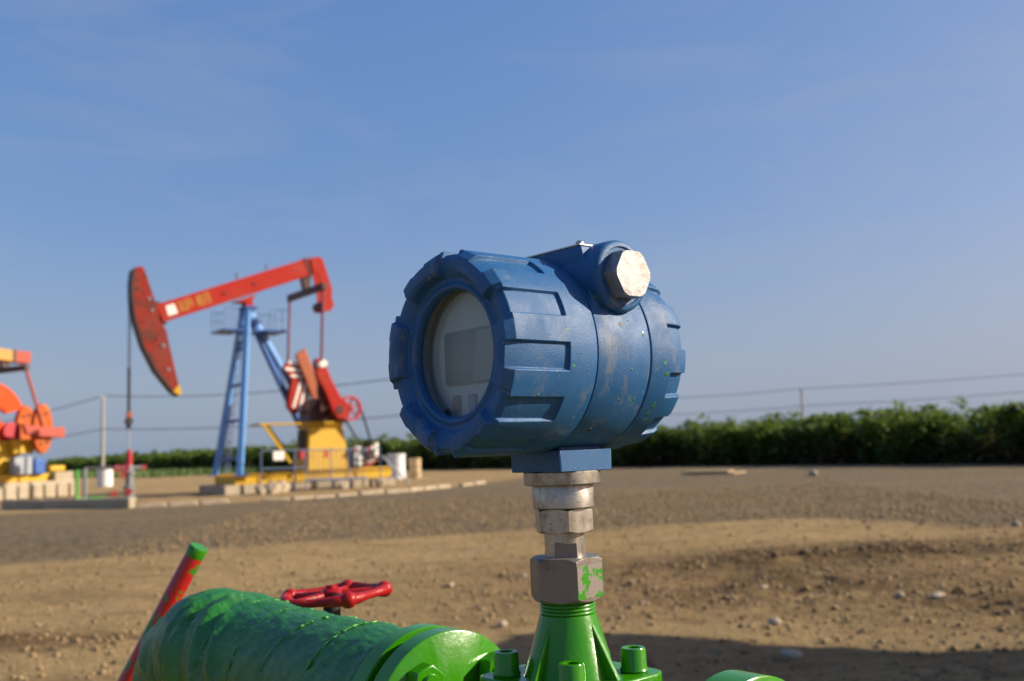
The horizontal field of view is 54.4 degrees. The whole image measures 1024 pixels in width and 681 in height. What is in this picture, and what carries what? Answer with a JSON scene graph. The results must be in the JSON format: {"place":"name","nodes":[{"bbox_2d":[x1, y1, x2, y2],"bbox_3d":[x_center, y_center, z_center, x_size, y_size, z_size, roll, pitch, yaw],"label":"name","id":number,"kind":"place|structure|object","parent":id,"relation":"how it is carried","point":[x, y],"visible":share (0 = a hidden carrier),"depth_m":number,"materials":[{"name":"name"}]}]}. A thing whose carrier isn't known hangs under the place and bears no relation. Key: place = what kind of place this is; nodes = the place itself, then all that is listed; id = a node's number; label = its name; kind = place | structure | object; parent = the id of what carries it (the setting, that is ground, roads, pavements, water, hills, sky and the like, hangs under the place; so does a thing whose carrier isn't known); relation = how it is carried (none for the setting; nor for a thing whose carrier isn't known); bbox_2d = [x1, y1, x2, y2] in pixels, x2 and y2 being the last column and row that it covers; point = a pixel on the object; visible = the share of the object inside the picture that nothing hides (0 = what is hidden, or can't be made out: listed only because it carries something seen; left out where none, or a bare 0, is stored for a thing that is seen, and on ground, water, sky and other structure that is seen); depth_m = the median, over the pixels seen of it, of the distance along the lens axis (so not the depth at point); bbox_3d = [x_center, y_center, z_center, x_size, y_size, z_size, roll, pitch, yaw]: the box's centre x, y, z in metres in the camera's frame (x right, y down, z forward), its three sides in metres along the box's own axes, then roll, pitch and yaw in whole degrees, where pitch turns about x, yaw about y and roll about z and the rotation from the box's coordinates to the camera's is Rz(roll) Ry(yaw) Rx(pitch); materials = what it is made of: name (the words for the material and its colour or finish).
{"place":"outdoors","nodes":[
{"label":"outdoors","id":0,"kind":"place"},
{"bbox_2d":[0,439,1023,680],"bbox_3d":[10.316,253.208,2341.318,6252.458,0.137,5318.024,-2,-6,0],"label":"ground","id":1,"kind":"structure","parent":0,"point":[31,541],"depth_m":8.96,"materials":[{"name":"brown soil"}]},
{"bbox_2d":[0,348,74,500],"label":"pump jack","id":2,"kind":"object","parent":1,"relation":"on","point":[28,430],"visible":0.98,"depth_m":32.52,"materials":[{"name":"metal"}]},
{"bbox_2d":[1,498,134,509],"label":"concrete beam","id":3,"kind":"structure","parent":1,"relation":"on","point":[98,503],"depth_m":23.82,"materials":[{"name":"grey concrete"}]},
{"bbox_2d":[73,470,104,498],"bbox_3d":[-12.233,4.206,28.782,0.858,0.955,0.210,0,-7,-23],"label":"green pipe bracket","id":4,"kind":"object","parent":1,"relation":"on","point":[76,485],"visible":0.61,"depth_m":28.65,"materials":[{"name":"metal"}]},
{"bbox_2d":[100,395,105,465],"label":"utility pole","id":5,"kind":"object","parent":1,"relation":"on","point":[102,436],"visible":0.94,"depth_m":89.66,"materials":[{"name":"concrete"}]},
{"bbox_2d":[52,392,1020,438],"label":"overhead wire","id":6,"kind":"object","parent":5,"relation":"attached to","point":[670,414],"visible":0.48,"depth_m":124.61,"materials":[{"name":"grey metal"}]},
{"bbox_2d":[97,469,112,486],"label":"white drum","id":7,"kind":"object","parent":1,"relation":"on","point":[104,477],"visible":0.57,"depth_m":45.38,"materials":[{"name":"white metal"}]},
{"bbox_2d":[83,449,146,499],"bbox_3d":[-11.175,3.787,27.960,1.681,1.420,0.400,2,-8,-36],"label":"wellhead","id":8,"kind":"object","parent":1,"relation":"on","point":[128,473],"visible":0.97,"depth_m":28.00,"materials":[{"name":"red paint"}]},
{"bbox_2d":[117,542,206,680],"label":"leaning lever","id":9,"kind":"object","parent":1,"relation":"on","point":[184,573],"visible":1,"depth_m":1.09,"materials":[{"name":"red paint"}]},
{"bbox_2d":[54,465,281,477],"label":"grass verge","id":10,"kind":"object","parent":1,"relation":"on","point":[160,472],"depth_m":69.73,"materials":[{"name":"green plant"}]},
{"bbox_2d":[124,257,394,495],"bbox_3d":[-7.674,1.004,30.693,8.050,7.580,4.023,2,-8,-36],"label":"pump jack","id":11,"kind":"object","parent":1,"relation":"on","point":[321,417],"visible":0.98,"depth_m":30.73,"materials":[{"name":"metal"}]},
{"bbox_2d":[136,481,485,507],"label":"kerb","id":12,"kind":"structure","parent":1,"relation":"on","point":[222,501],"depth_m":24.60,"materials":[{"name":"concrete"}]},
{"bbox_2d":[132,588,499,680],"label":"wrapped pipe","id":13,"kind":"object","parent":1,"relation":"on","point":[220,634],"visible":1,"depth_m":0.76,"materials":[{"name":"green metal"}]},
{"bbox_2d":[280,579,392,615],"bbox_3d":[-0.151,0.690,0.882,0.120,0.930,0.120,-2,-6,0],"label":"valve handwheel","id":14,"kind":"object","parent":13,"relation":"attached to","point":[336,597],"visible":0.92,"depth_m":0.92,"materials":[{"name":"red metal"}]},
{"bbox_2d":[260,446,409,491],"bbox_3d":[-5.354,3.904,30.407,4.874,1.268,0.325,2,-7,-33],"label":"safety fence","id":15,"kind":"object","parent":1,"relation":"on","point":[278,454],"visible":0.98,"depth_m":30.15,"materials":[{"name":"metal"}]},
{"bbox_2d":[386,454,405,478],"bbox_3d":[-4.563,4.963,39.213,0.763,0.992,0.763,-2,-6,0],"label":"white drum","id":16,"kind":"object","parent":1,"relation":"on","point":[397,461],"visible":0.79,"depth_m":38.91,"materials":[{"name":"white metal"}]},
{"bbox_2d":[408,458,420,477],"bbox_3d":[-3.858,5.078,39.600,0.509,0.792,0.509,-2,-6,0],"label":"tan drum","id":17,"kind":"object","parent":1,"relation":"on","point":[414,467],"visible":0.98,"depth_m":39.40,"materials":[{"name":"beige metal"}]},
{"bbox_2d":[498,620,507,627],"bbox_3d":[-0.057,1.655,5.807,0.051,0.045,0.067,-8,-9,44],"label":"stone","id":18,"kind":"object","parent":1,"relation":"on","point":[502,623],"visible":1,"depth_m":5.79,"materials":[{"name":"stone"}]},
{"bbox_2d":[0,482,1023,680],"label":"pebbles","id":19,"kind":"object","parent":1,"relation":"on","point":[953,670],"visible":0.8,"depth_m":10.86,"materials":[{"name":"gravel"}]},
{"bbox_2d":[45,396,1023,471],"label":"crop field","id":20,"kind":"structure","parent":1,"relation":"on","point":[891,436],"depth_m":38.62,"materials":[{"name":"green plant"}]},
{"bbox_2d":[480,601,661,680],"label":"flange adapter","id":21,"kind":"object","parent":1,"relation":"on","point":[569,643],"visible":0.93,"depth_m":0.59,"materials":[{"name":"green metal"}]},
{"bbox_2d":[388,240,685,603],"bbox_3d":[0.021,0.051,0.610,0.150,0.215,0.129,3,-8,-40],"label":"pressure transmitter","id":22,"kind":"object","parent":21,"relation":"on","point":[555,374],"visible":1,"depth_m":0.58,"materials":[{"name":"blue metal"}]},
{"bbox_2d":[706,670,783,680],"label":"pipe flange","id":23,"kind":"object","parent":1,"relation":"on","point":[733,675],"visible":1,"depth_m":0.60,"materials":[{"name":"green metal"}]},
{"bbox_2d":[767,618,780,625],"bbox_3d":[1.486,1.595,5.636,0.079,0.052,0.067,-4,-7,19],"label":"stone","id":24,"kind":"object","parent":1,"relation":"on","point":[775,621],"visible":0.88,"depth_m":5.61,"materials":[{"name":"stone"}]},
{"bbox_2d":[771,551,779,557],"bbox_3d":[2.272,1.850,8.592,0.088,0.061,0.076,1,-7,-26],"label":"earth clod","id":25,"kind":"object","parent":1,"relation":"on","point":[775,554],"visible":0.97,"depth_m":8.56,"materials":[{"name":"brown soil"}]},
{"bbox_2d":[778,649,802,657],"bbox_3d":[1.361,1.536,4.874,0.130,0.046,0.079,-8,-8,42],"label":"stone","id":26,"kind":"object","parent":1,"relation":"on","point":[790,653],"visible":0.94,"depth_m":4.85,"materials":[{"name":"stone"}]},
{"bbox_2d":[800,389,803,417],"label":"utility pole","id":27,"kind":"object","parent":1,"relation":"on","point":[802,408],"visible":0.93,"depth_m":126.64,"materials":[{"name":"concrete"}]},
{"bbox_2d":[798,549,810,554],"bbox_3d":[2.623,1.901,8.937,0.115,0.064,0.089,-2,-6,-3],"label":"earth clod","id":28,"kind":"object","parent":1,"relation":"on","point":[804,552],"visible":0.86,"depth_m":8.91,"materials":[{"name":"brown soil"}]},
{"bbox_2d":[808,470,817,475],"bbox_3d":[8.051,3.559,26.626,0.241,0.202,0.379,-2,-6,-5],"label":"stone","id":29,"kind":"object","parent":1,"relation":"on","point":[812,473],"visible":0.79,"depth_m":26.50,"materials":[{"name":"stone"}]},
{"bbox_2d":[858,546,865,550],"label":"earth clod","id":30,"kind":"object","parent":1,"relation":"on","point":[861,548],"visible":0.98,"depth_m":8.57,"materials":[{"name":"brown soil"}]},
{"bbox_2d":[894,591,903,597],"bbox_3d":[2.483,1.630,6.381,0.063,0.045,0.056,-2,-6,0],"label":"stone","id":31,"kind":"object","parent":1,"relation":"on","point":[899,594],"visible":1,"depth_m":6.36,"materials":[{"name":"stone"}]},
{"bbox_2d":[930,592,944,597],"bbox_3d":[2.681,1.604,6.272,0.122,0.036,0.061,0,-7,-23],"label":"stone","id":32,"kind":"object","parent":1,"relation":"on","point":[937,595],"visible":0.99,"depth_m":6.25,"materials":[{"name":"stone"}]},
{"bbox_2d":[1011,520,1020,525],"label":"stone","id":33,"kind":"object","parent":1,"relation":"on","point":[1015,523],"visible":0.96,"depth_m":10.70,"materials":[{"name":"stone"}]},
{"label":"utility pole","id":34,"kind":"object","parent":1,"relation":"on","visible":0},
{"bbox_2d":[2,374,1023,421],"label":"overhead wire","id":35,"kind":"object","parent":34,"relation":"attached to","point":[388,379],"visible":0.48,"depth_m":99.17,"materials":[{"name":"grey metal"}]},
{"bbox_2d":[0,0,1023,463],"label":"sky","id":36,"kind":"structure","parent":0,"point":[818,193],"materials":[{"name":"blue"}]},
{"bbox_2d":[681,470,745,473],"bbox_3d":[6.320,4.107,31.113,1.956,0.100,0.986,-7,-8,38],"label":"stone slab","id":37,"kind":"object","parent":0,"point":[713,472],"visible":1,"depth_m":30.87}
]}

